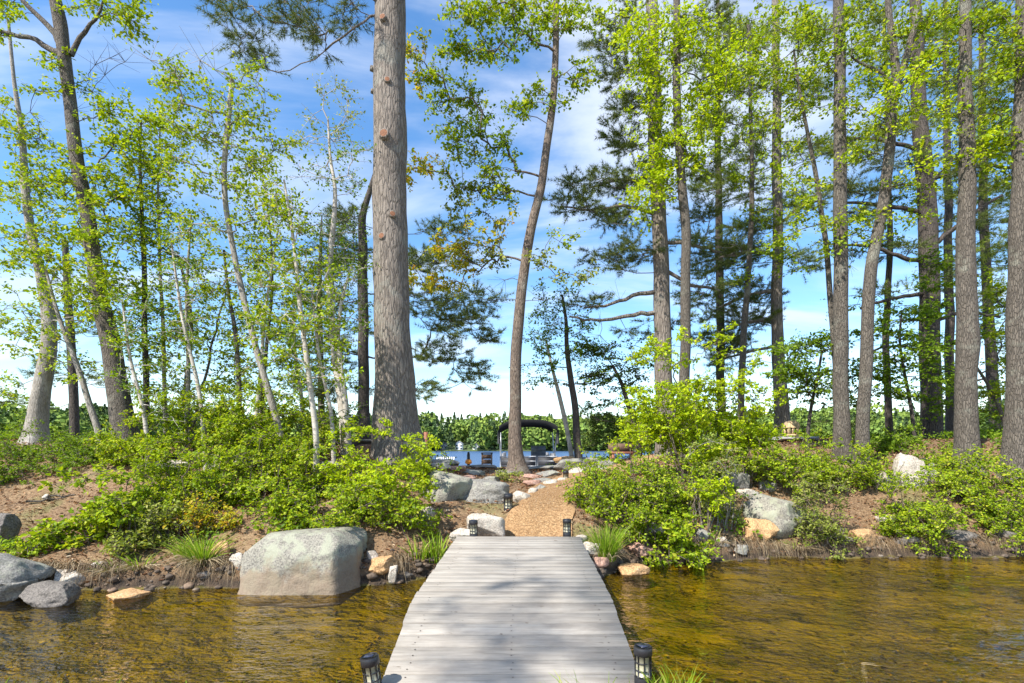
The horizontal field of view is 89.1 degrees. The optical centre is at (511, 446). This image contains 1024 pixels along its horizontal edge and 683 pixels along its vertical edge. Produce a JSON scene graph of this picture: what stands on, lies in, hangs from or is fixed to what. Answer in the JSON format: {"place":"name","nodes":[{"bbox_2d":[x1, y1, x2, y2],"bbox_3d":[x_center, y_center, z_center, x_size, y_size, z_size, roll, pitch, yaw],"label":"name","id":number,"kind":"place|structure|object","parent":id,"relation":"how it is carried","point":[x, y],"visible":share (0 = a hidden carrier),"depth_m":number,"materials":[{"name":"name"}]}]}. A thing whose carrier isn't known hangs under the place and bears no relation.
{"place":"outdoors","nodes":[
{"label":"outdoors","id":0,"kind":"place"},
{"bbox_2d":[0,0,1014,428],"label":"sky","id":1,"kind":"structure","parent":0,"point":[574,133],"materials":[{"name":"blue"}]},
{"bbox_2d":[0,438,1023,682],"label":"ground","id":2,"kind":"structure","parent":0,"point":[324,668],"depth_m":5.80,"materials":[{"name":"soil"}]},
{"bbox_2d":[0,553,55,606],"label":"boulder","id":3,"kind":"object","parent":2,"relation":"on","point":[18,575],"visible":0.9,"depth_m":5.45,"materials":[{"name":"grey stone"}]},
{"bbox_2d":[0,520,81,558],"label":"shrub","id":4,"kind":"object","parent":2,"relation":"on","point":[27,547],"visible":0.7,"depth_m":6.27,"materials":[{"name":"green plant"}]},
{"bbox_2d":[0,417,94,463],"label":"shrub","id":5,"kind":"object","parent":2,"relation":"on","point":[23,448],"visible":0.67,"depth_m":9.66,"materials":[{"name":"green plant"}]},
{"bbox_2d":[0,20,101,444],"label":"maple tree","id":6,"kind":"object","parent":2,"relation":"on","point":[39,402],"visible":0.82,"depth_m":10.87,"materials":[{"name":"green plant"}]},
{"bbox_2d":[15,433,114,485],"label":"shrub","id":7,"kind":"object","parent":2,"relation":"on","point":[88,457],"visible":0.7,"depth_m":8.98,"materials":[{"name":"green plant"}]},
{"bbox_2d":[0,239,130,439],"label":"pine tree","id":8,"kind":"object","parent":2,"relation":"on","point":[73,403],"visible":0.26,"depth_m":14.42,"materials":[{"name":"green plant"}]},
{"bbox_2d":[6,270,134,452],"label":"ash tree","id":9,"kind":"object","parent":2,"relation":"on","point":[84,389],"visible":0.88,"depth_m":9.77,"materials":[{"name":"green plant"}]},
{"bbox_2d":[19,464,151,549],"bbox_3d":[-5.245,0.763,6.746,1.383,1.098,1.462,0,0,0],"label":"shrub","id":10,"kind":"object","parent":2,"relation":"on","point":[99,516],"visible":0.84,"depth_m":6.48,"materials":[{"name":"green plant"}]},
{"bbox_2d":[0,0,183,450],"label":"oak tree","id":11,"kind":"object","parent":2,"relation":"on","point":[86,200],"visible":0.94,"depth_m":9.69,"materials":[{"name":"green plant"}]},
{"bbox_2d":[81,408,161,471],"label":"shrub","id":12,"kind":"object","parent":2,"relation":"on","point":[102,443],"visible":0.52,"depth_m":8.87,"materials":[{"name":"green plant"}]},
{"bbox_2d":[80,284,185,466],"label":"sapling","id":13,"kind":"object","parent":2,"relation":"on","point":[136,386],"visible":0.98,"depth_m":8.78,"materials":[{"name":"green plant"}]},
{"bbox_2d":[97,489,209,559],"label":"shrub","id":14,"kind":"object","parent":2,"relation":"on","point":[147,536],"visible":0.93,"depth_m":6.38,"materials":[{"name":"green plant"}]},
{"bbox_2d":[104,105,205,441],"bbox_3d":[-7.477,-3.458,10.780,2.423,7.540,1.316,0,0,6],"label":"maple tree","id":15,"kind":"object","parent":2,"relation":"on","point":[151,289],"visible":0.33,"depth_m":10.72,"materials":[{"name":"green plant"}]},
{"bbox_2d":[95,431,216,515],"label":"shrub","id":16,"kind":"object","parent":2,"relation":"on","point":[154,469],"visible":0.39,"depth_m":7.58,"materials":[{"name":"green plant"}]},
{"bbox_2d":[113,121,202,434],"bbox_3d":[-7.418,-3.150,10.509,2.158,6.907,1.451,0,0,0],"label":"ash tree","id":17,"kind":"object","parent":2,"relation":"on","point":[145,318],"visible":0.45,"depth_m":10.45,"materials":[{"name":"green plant"}]},
{"bbox_2d":[104,394,225,467],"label":"shrub","id":18,"kind":"object","parent":2,"relation":"on","point":[134,443],"visible":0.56,"depth_m":8.80,"materials":[{"name":"green plant"}]},
{"bbox_2d":[101,443,249,528],"bbox_3d":[-4.430,0.522,7.317,1.561,1.155,1.648,0,0,0],"label":"shrub","id":19,"kind":"object","parent":2,"relation":"on","point":[179,487],"visible":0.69,"depth_m":7.17,"materials":[{"name":"green plant"}]},
{"bbox_2d":[139,222,229,467],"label":"sapling","id":20,"kind":"object","parent":2,"relation":"on","point":[184,328],"visible":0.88,"depth_m":8.88,"materials":[{"name":"green plant"}]},
{"bbox_2d":[142,199,227,452],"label":"sapling","id":21,"kind":"object","parent":2,"relation":"on","point":[188,371],"visible":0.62,"depth_m":9.37,"materials":[{"name":"green plant"}]},
{"bbox_2d":[154,525,240,568],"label":"grass clump","id":22,"kind":"object","parent":2,"relation":"on","point":[200,553],"visible":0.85,"depth_m":6.06,"materials":[{"name":"green plant"}]},
{"bbox_2d":[157,490,241,541],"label":"shrub","id":23,"kind":"object","parent":2,"relation":"on","point":[194,518],"visible":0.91,"depth_m":6.66,"materials":[{"name":"green plant"}]},
{"bbox_2d":[139,246,272,444],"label":"maple tree","id":24,"kind":"object","parent":2,"relation":"on","point":[210,336],"visible":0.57,"depth_m":10.14,"materials":[{"name":"green plant"}]},
{"bbox_2d":[118,29,299,444],"bbox_3d":[-4.956,-3.074,8.621,2.746,7.655,1.380,0,0,0],"label":"birch tree","id":25,"kind":"object","parent":2,"relation":"on","point":[172,78],"visible":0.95,"depth_m":8.56,"materials":[{"name":"green plant"}]},
{"bbox_2d":[162,376,284,467],"bbox_3d":[-4.802,-0.392,8.726,1.758,1.594,1.478,0,0,19],"label":"shrub","id":26,"kind":"object","parent":2,"relation":"on","point":[213,440],"visible":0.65,"depth_m":8.67,"materials":[{"name":"green plant"}]},
{"bbox_2d":[185,444,270,514],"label":"shrub","id":27,"kind":"object","parent":2,"relation":"on","point":[202,476],"visible":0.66,"depth_m":7.40,"materials":[{"name":"green plant"}]},
{"bbox_2d":[174,250,300,444],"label":"ash tree","id":28,"kind":"object","parent":2,"relation":"on","point":[236,339],"visible":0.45,"depth_m":9.17,"materials":[{"name":"green plant"}]},
{"bbox_2d":[224,422,305,503],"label":"shrub","id":29,"kind":"object","parent":2,"relation":"on","point":[259,459],"visible":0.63,"depth_m":7.61,"materials":[{"name":"green plant"}]},
{"bbox_2d":[208,378,329,492],"bbox_3d":[-3.894,-0.203,8.354,1.968,1.807,1.619,0,0,0],"label":"shrub","id":30,"kind":"object","parent":2,"relation":"on","point":[238,420],"visible":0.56,"depth_m":8.14,"materials":[{"name":"green plant"}]},
{"bbox_2d":[227,214,313,452],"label":"sapling","id":31,"kind":"object","parent":2,"relation":"on","point":[262,351],"visible":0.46,"depth_m":9.27,"materials":[{"name":"green plant"}]},
{"bbox_2d":[213,125,329,448],"bbox_3d":[-4.502,-2.736,9.582,2.373,6.247,1.532,0,0,0],"label":"maple tree","id":32,"kind":"object","parent":2,"relation":"on","point":[292,144],"visible":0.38,"depth_m":9.56,"materials":[{"name":"green plant"}]},
{"bbox_2d":[241,469,334,527],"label":"shrub","id":33,"kind":"object","parent":2,"relation":"on","point":[290,504],"visible":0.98,"depth_m":6.78,"materials":[{"name":"green plant"}]},
{"bbox_2d":[229,165,363,479],"bbox_3d":[-3.189,-1.584,7.892,2.002,5.158,1.200,0,0,0],"label":"birch tree","id":34,"kind":"object","parent":2,"relation":"on","point":[299,292],"visible":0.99,"depth_m":7.83,"materials":[{"name":"green plant"}]},
{"bbox_2d":[236,526,367,607],"bbox_3d":[-2.378,1.370,6.105,1.287,0.806,1.026,0,0,0],"label":"boulder","id":35,"kind":"object","parent":2,"relation":"on","point":[314,562],"visible":0.91,"depth_m":5.68,"materials":[{"name":"stone"}]},
{"bbox_2d":[239,395,368,461],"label":"shrub","id":36,"kind":"object","parent":2,"relation":"on","point":[322,432],"visible":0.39,"depth_m":8.96,"materials":[{"name":"green plant"}]},
{"bbox_2d":[263,433,366,502],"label":"shrub","id":37,"kind":"object","parent":2,"relation":"on","point":[311,484],"visible":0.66,"depth_m":7.49,"materials":[{"name":"green plant"}]},
{"bbox_2d":[268,273,368,463],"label":"sapling","id":38,"kind":"object","parent":2,"relation":"on","point":[331,417],"visible":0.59,"depth_m":8.58,"materials":[{"name":"green plant"}]},
{"bbox_2d":[265,215,374,442],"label":"tree","id":39,"kind":"object","parent":2,"relation":"on","point":[355,362],"visible":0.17,"depth_m":14.93,"materials":[{"name":"green plant"}]},
{"bbox_2d":[191,0,451,464],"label":"pine tree","id":40,"kind":"object","parent":2,"relation":"on","point":[394,401],"visible":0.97,"depth_m":9.36,"materials":[{"name":"brown plant"}]},
{"bbox_2d":[256,478,398,533],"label":"shrub","id":41,"kind":"object","parent":2,"relation":"on","point":[359,505],"visible":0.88,"depth_m":6.67,"materials":[{"name":"green plant"}]},
{"bbox_2d":[280,63,376,454],"bbox_3d":[-3.344,-3.325,9.623,1.997,7.253,1.474,0,0,0],"label":"birch tree","id":42,"kind":"object","parent":2,"relation":"on","point":[330,243],"visible":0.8,"depth_m":9.58,"materials":[{"name":"green plant"}]},
{"bbox_2d":[308,255,380,455],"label":"birch tree","id":43,"kind":"object","parent":2,"relation":"on","point":[345,404],"visible":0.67,"depth_m":9.46,"materials":[{"name":"green plant"}]},
{"bbox_2d":[313,413,438,509],"bbox_3d":[-1.958,0.219,7.415,1.878,1.412,1.353,0,0,19],"label":"shrub","id":44,"kind":"object","parent":2,"relation":"on","point":[390,477],"visible":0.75,"depth_m":7.36,"materials":[{"name":"green plant"}]},
{"bbox_2d":[291,174,514,439],"bbox_3d":[-2.965,-3.628,13.943,6.347,8.227,3.631,0,0,0],"label":"pine tree","id":45,"kind":"object","parent":2,"relation":"on","point":[362,353],"visible":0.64,"depth_m":13.86,"materials":[{"name":"green plant"}]},
{"bbox_2d":[382,471,452,541],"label":"shrub","id":46,"kind":"object","parent":2,"relation":"on","point":[408,510],"visible":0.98,"depth_m":6.77,"materials":[{"name":"green plant"}]},
{"bbox_2d":[392,432,453,493],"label":"shrub","id":47,"kind":"object","parent":2,"relation":"on","point":[418,467],"visible":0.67,"depth_m":8.28,"materials":[{"name":"green plant"}]},
{"bbox_2d":[422,470,471,501],"bbox_3d":[-1.023,0.706,8.187,0.853,0.705,0.683,0,0,0],"label":"boulder","id":48,"kind":"object","parent":2,"relation":"on","point":[452,486],"visible":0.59,"depth_m":7.98,"materials":[{"name":"stone"}]},
{"bbox_2d":[466,513,504,535],"bbox_3d":[-0.345,1.051,6.901,0.513,0.346,0.359,0,0,0],"label":"rock","id":49,"kind":"object","parent":2,"relation":"on","point":[489,525],"visible":0.69,"depth_m":6.74,"materials":[{"name":"stone"}]},
{"bbox_2d":[463,479,509,503],"bbox_3d":[-0.446,0.750,8.280,0.832,0.464,0.666,0,0,0],"label":"boulder","id":50,"kind":"object","parent":2,"relation":"on","point":[484,490],"visible":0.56,"depth_m":8.00,"materials":[{"name":"grey stone"}]},
{"bbox_2d":[405,0,609,475],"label":"oak tree","id":51,"kind":"object","parent":2,"relation":"on","point":[553,9],"visible":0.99,"depth_m":10.91,"materials":[{"name":"green plant"}]},
{"bbox_2d":[382,536,633,682],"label":"footbridge","id":52,"kind":"object","parent":2,"relation":"on","point":[506,609],"visible":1,"depth_m":3.62,"materials":[{"name":"grey wood"}]},
{"bbox_2d":[0,426,1018,548],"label":"undergrowth","id":53,"kind":"object","parent":2,"relation":"on","point":[986,435],"visible":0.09,"depth_m":9.46,"materials":[{"name":"green plant"}]},
{"bbox_2d":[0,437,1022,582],"bbox_3d":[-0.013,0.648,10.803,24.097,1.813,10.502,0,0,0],"label":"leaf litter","id":54,"kind":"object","parent":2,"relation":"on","point":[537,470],"visible":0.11,"depth_m":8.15,"materials":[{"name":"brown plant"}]},
{"bbox_2d":[1,559,1023,682],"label":"sunken leaves","id":55,"kind":"object","parent":2,"relation":"on","point":[697,655],"visible":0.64,"depth_m":5.33,"materials":[{"name":"brown plant"}]},
{"bbox_2d":[33,531,1023,588],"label":"hanging roots","id":56,"kind":"object","parent":2,"relation":"on","point":[400,556],"visible":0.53,"depth_m":7.17,"materials":[{"name":"plant"}]},
{"bbox_2d":[42,536,1023,599],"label":"shore gravel","id":57,"kind":"structure","parent":2,"relation":"on","point":[602,572],"depth_m":6.37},
{"bbox_2d":[509,310,579,456],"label":"birch tree","id":58,"kind":"object","parent":2,"relation":"on","point":[565,423],"visible":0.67,"depth_m":13.45,"materials":[{"name":"green plant"}]},
{"bbox_2d":[522,279,618,457],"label":"maple tree","id":59,"kind":"object","parent":2,"relation":"on","point":[567,352],"visible":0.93,"depth_m":12.93,"materials":[{"name":"green plant"}]},
{"bbox_2d":[579,522,635,561],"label":"grass clump","id":60,"kind":"object","parent":2,"relation":"on","point":[609,547],"visible":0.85,"depth_m":6.52,"materials":[{"name":"green plant"}]},
{"bbox_2d":[579,389,650,457],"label":"shrub","id":61,"kind":"object","parent":2,"relation":"on","point":[610,416],"visible":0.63,"depth_m":15.28,"materials":[{"name":"green plant"}]},
{"bbox_2d":[554,328,676,455],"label":"maple tree","id":62,"kind":"object","parent":2,"relation":"on","point":[596,350],"visible":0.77,"depth_m":13.15,"materials":[{"name":"green plant"}]},
{"bbox_2d":[556,443,690,538],"bbox_3d":[1.564,0.614,7.633,1.755,1.357,1.285,0,0,-10],"label":"shrub","id":63,"kind":"object","parent":2,"relation":"on","point":[597,496],"visible":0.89,"depth_m":7.45,"materials":[{"name":"green plant"}]},
{"bbox_2d":[597,482,667,564],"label":"shrub","id":64,"kind":"object","parent":2,"relation":"on","point":[643,514],"visible":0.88,"depth_m":7.04,"materials":[{"name":"green plant"}]},
{"bbox_2d":[605,385,680,475],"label":"shrub","id":65,"kind":"object","parent":2,"relation":"on","point":[627,412],"visible":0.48,"depth_m":9.60,"materials":[{"name":"green plant"}]},
{"bbox_2d":[634,643,651,682],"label":"path light","id":66,"kind":"object","parent":2,"relation":"on","point":[642,656],"visible":0.99,"depth_m":2.95,"materials":[{"name":"black plastic"}]},
{"bbox_2d":[533,0,762,455],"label":"pine tree","id":67,"kind":"object","parent":2,"relation":"on","point":[660,292],"visible":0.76,"depth_m":12.05,"materials":[{"name":"green plant"}]},
{"bbox_2d":[608,450,725,525],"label":"shrub","id":68,"kind":"object","parent":2,"relation":"on","point":[667,505],"visible":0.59,"depth_m":7.78,"materials":[{"name":"green plant"}]},
{"bbox_2d":[591,0,772,460],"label":"maple tree","id":69,"kind":"object","parent":2,"relation":"on","point":[677,141],"visible":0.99,"depth_m":10.89,"materials":[{"name":"green plant"}]},
{"bbox_2d":[641,507,723,572],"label":"shrub","id":70,"kind":"object","parent":2,"relation":"on","point":[673,528],"visible":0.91,"depth_m":7.00,"materials":[{"name":"green plant"}]},
{"bbox_2d":[617,320,773,484],"bbox_3d":[3.089,-0.697,9.077,2.487,2.802,2.708,0,0,33],"label":"shrub","id":71,"kind":"object","parent":2,"relation":"on","point":[691,416],"visible":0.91,"depth_m":8.80,"materials":[{"name":"green plant"}]},
{"bbox_2d":[679,471,735,546],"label":"shrub","id":72,"kind":"object","parent":2,"relation":"on","point":[706,494],"visible":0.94,"depth_m":7.43,"materials":[{"name":"green plant"}]},
{"bbox_2d":[669,433,748,531],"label":"shrub","id":73,"kind":"object","parent":2,"relation":"on","point":[728,507],"visible":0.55,"depth_m":7.87,"materials":[{"name":"green plant"}]},
{"bbox_2d":[664,0,798,439],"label":"pine tree","id":74,"kind":"object","parent":2,"relation":"on","point":[719,220],"visible":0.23,"depth_m":15.38,"materials":[{"name":"green plant"}]},
{"bbox_2d":[716,379,786,486],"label":"shrub","id":75,"kind":"object","parent":2,"relation":"on","point":[758,429],"visible":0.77,"depth_m":9.09,"materials":[{"name":"green plant"}]},
{"bbox_2d":[689,0,821,421],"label":"maple tree","id":76,"kind":"object","parent":2,"relation":"on","point":[747,276],"visible":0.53,"depth_m":13.12,"materials":[{"name":"green plant"}]},
{"bbox_2d":[677,0,857,436],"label":"pine tree","id":77,"kind":"object","parent":2,"relation":"on","point":[774,319],"visible":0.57,"depth_m":14.09,"materials":[{"name":"green plant"}]},
{"bbox_2d":[742,494,809,538],"bbox_3d":[4.114,1.156,8.073,0.961,0.829,0.769,0,0,0],"label":"boulder","id":78,"kind":"object","parent":2,"relation":"on","point":[780,514],"visible":0.47,"depth_m":7.82,"materials":[{"name":"stone"}]},
{"bbox_2d":[725,426,836,495],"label":"shrub","id":79,"kind":"object","parent":2,"relation":"on","point":[783,472],"visible":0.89,"depth_m":8.73,"materials":[{"name":"green plant"}]},
{"bbox_2d":[730,1,847,366],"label":"maple tree","id":80,"kind":"object","parent":2,"relation":"on","point":[776,74],"visible":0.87,"depth_m":10.48,"materials":[{"name":"green plant"}]},
{"bbox_2d":[749,0,898,463],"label":"oak tree","id":81,"kind":"object","parent":2,"relation":"on","point":[840,219],"visible":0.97,"depth_m":9.91,"materials":[{"name":"green plant"}]},
{"bbox_2d":[789,471,866,559],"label":"shrub","id":82,"kind":"object","parent":2,"relation":"on","point":[820,530],"visible":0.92,"depth_m":7.59,"materials":[{"name":"green plant"}]},
{"bbox_2d":[760,327,896,448],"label":"maple tree","id":83,"kind":"object","parent":2,"relation":"on","point":[802,375],"visible":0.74,"depth_m":10.87,"materials":[{"name":"green plant"}]},
{"bbox_2d":[802,433,891,494],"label":"shrub","id":84,"kind":"object","parent":2,"relation":"on","point":[839,470],"visible":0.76,"depth_m":8.83,"materials":[{"name":"green plant"}]},
{"bbox_2d":[833,441,912,491],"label":"shrub","id":85,"kind":"object","parent":2,"relation":"on","point":[871,480],"visible":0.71,"depth_m":8.99,"materials":[{"name":"green plant"}]},
{"bbox_2d":[851,423,925,454],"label":"shrub","id":86,"kind":"object","parent":2,"relation":"on","point":[883,445],"visible":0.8,"depth_m":10.70,"materials":[{"name":"green plant"}]},
{"bbox_2d":[820,0,957,434],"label":"maple tree","id":87,"kind":"object","parent":2,"relation":"on","point":[888,400],"visible":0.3,"depth_m":13.74,"materials":[{"name":"green plant"}]},
{"bbox_2d":[815,0,1014,439],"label":"pine tree","id":88,"kind":"object","parent":2,"relation":"on","point":[928,233],"visible":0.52,"depth_m":12.88,"materials":[{"name":"green plant"}]},
{"bbox_2d":[848,245,982,441],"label":"maple tree","id":89,"kind":"object","parent":2,"relation":"on","point":[928,313],"visible":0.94,"depth_m":11.18,"materials":[{"name":"green plant"}]},
{"bbox_2d":[823,0,1021,464],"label":"maple tree","id":90,"kind":"object","parent":2,"relation":"on","point":[895,86],"visible":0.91,"depth_m":9.60,"materials":[{"name":"green plant"}]},
{"bbox_2d":[872,463,984,561],"bbox_3d":[6.252,0.966,7.872,1.373,1.435,1.375,0,0,43],"label":"shrub","id":91,"kind":"object","parent":2,"relation":"on","point":[922,510],"visible":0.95,"depth_m":7.72,"materials":[{"name":"green plant"}]},
{"bbox_2d":[902,0,1014,437],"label":"pine tree","id":92,"kind":"object","parent":2,"relation":"on","point":[948,205],"visible":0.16,"depth_m":15.91,"materials":[{"name":"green plant"}]},
{"bbox_2d":[913,444,1011,505],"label":"shrub","id":93,"kind":"object","parent":2,"relation":"on","point":[957,466],"visible":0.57,"depth_m":8.67,"materials":[{"name":"green plant"}]},
{"bbox_2d":[907,0,1021,474],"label":"oak tree","id":94,"kind":"object","parent":2,"relation":"on","point":[966,430],"visible":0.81,"depth_m":9.21,"materials":[{"name":"green plant"}]},
{"bbox_2d":[939,24,1010,434],"bbox_3d":[13.327,-5.690,14.503,3.387,12.438,1.986,0,0,0],"label":"pine tree","id":95,"kind":"object","parent":2,"relation":"on","point":[980,203],"visible":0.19,"depth_m":14.43,"materials":[{"name":"green plant"}]},
{"bbox_2d":[945,265,1006,424],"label":"maple tree","id":96,"kind":"object","parent":2,"relation":"on","point":[995,392],"visible":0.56,"depth_m":11.57,"materials":[{"name":"green plant"}]},
{"bbox_2d":[946,460,1023,540],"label":"shrub","id":97,"kind":"object","parent":2,"relation":"on","point":[1016,488],"visible":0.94,"depth_m":8.08,"materials":[{"name":"green plant"}]},
{"bbox_2d":[971,0,1023,482],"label":"oak tree","id":98,"kind":"object","parent":2,"relation":"on","point":[1012,445],"visible":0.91,"depth_m":8.83,"materials":[{"name":"green plant"}]},
{"bbox_2d":[972,504,1023,555],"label":"shrub","id":99,"kind":"object","parent":2,"relation":"on","point":[1019,531],"visible":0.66,"depth_m":7.74,"materials":[{"name":"green plant"}]},
{"bbox_2d":[0,556,1023,682],"bbox_3d":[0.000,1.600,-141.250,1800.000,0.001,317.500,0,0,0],"label":"water","id":100,"kind":"structure","parent":0,"point":[666,601],"depth_m":4.79,"materials":[{"name":"brown liquid"}]},
{"bbox_2d":[18,580,81,611],"bbox_3d":[-4.750,1.531,5.382,0.541,0.290,0.433,0,0,0],"label":"boulder","id":101,"kind":"object","parent":100,"relation":"in","point":[49,595],"visible":0.98,"depth_m":5.25,"materials":[{"name":"stone"}]},
{"bbox_2d":[429,451,654,466],"bbox_3d":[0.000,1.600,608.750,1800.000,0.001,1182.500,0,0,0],"label":"lake","id":102,"kind":"structure","parent":0,"point":[475,457],"depth_m":110.94,"materials":[{"name":"blue liquid"}]},
{"bbox_2d":[497,420,558,467],"bbox_3d":[0.719,0.280,25.225,2.720,3.000,7.150,0,0,0],"label":"pontoon boat","id":103,"kind":"object","parent":102,"relation":"on","point":[540,455],"visible":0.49,"depth_m":22.89,"materials":[{"name":"metal"}]},
{"bbox_2d":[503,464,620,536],"bbox_3d":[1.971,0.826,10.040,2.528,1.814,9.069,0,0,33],"label":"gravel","id":104,"kind":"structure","parent":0,"point":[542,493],"depth_m":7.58,"materials":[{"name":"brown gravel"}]},
{"bbox_2d":[505,445,715,536],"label":"path","id":105,"kind":"structure","parent":0,"point":[538,517],"depth_m":7.31,"materials":[{"name":"brown gravel"}]},
{"bbox_2d":[430,416,895,450],"bbox_3d":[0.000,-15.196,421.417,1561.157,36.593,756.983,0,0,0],"label":"hills","id":106,"kind":"structure","parent":0,"point":[504,449],"depth_m":203.52,"materials":[{"name":"green plant"}]},
{"bbox_2d":[0,398,1004,450],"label":"forest","id":107,"kind":"object","parent":106,"relation":"on","point":[472,430],"visible":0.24,"depth_m":202.04,"materials":[{"name":"green plant"}]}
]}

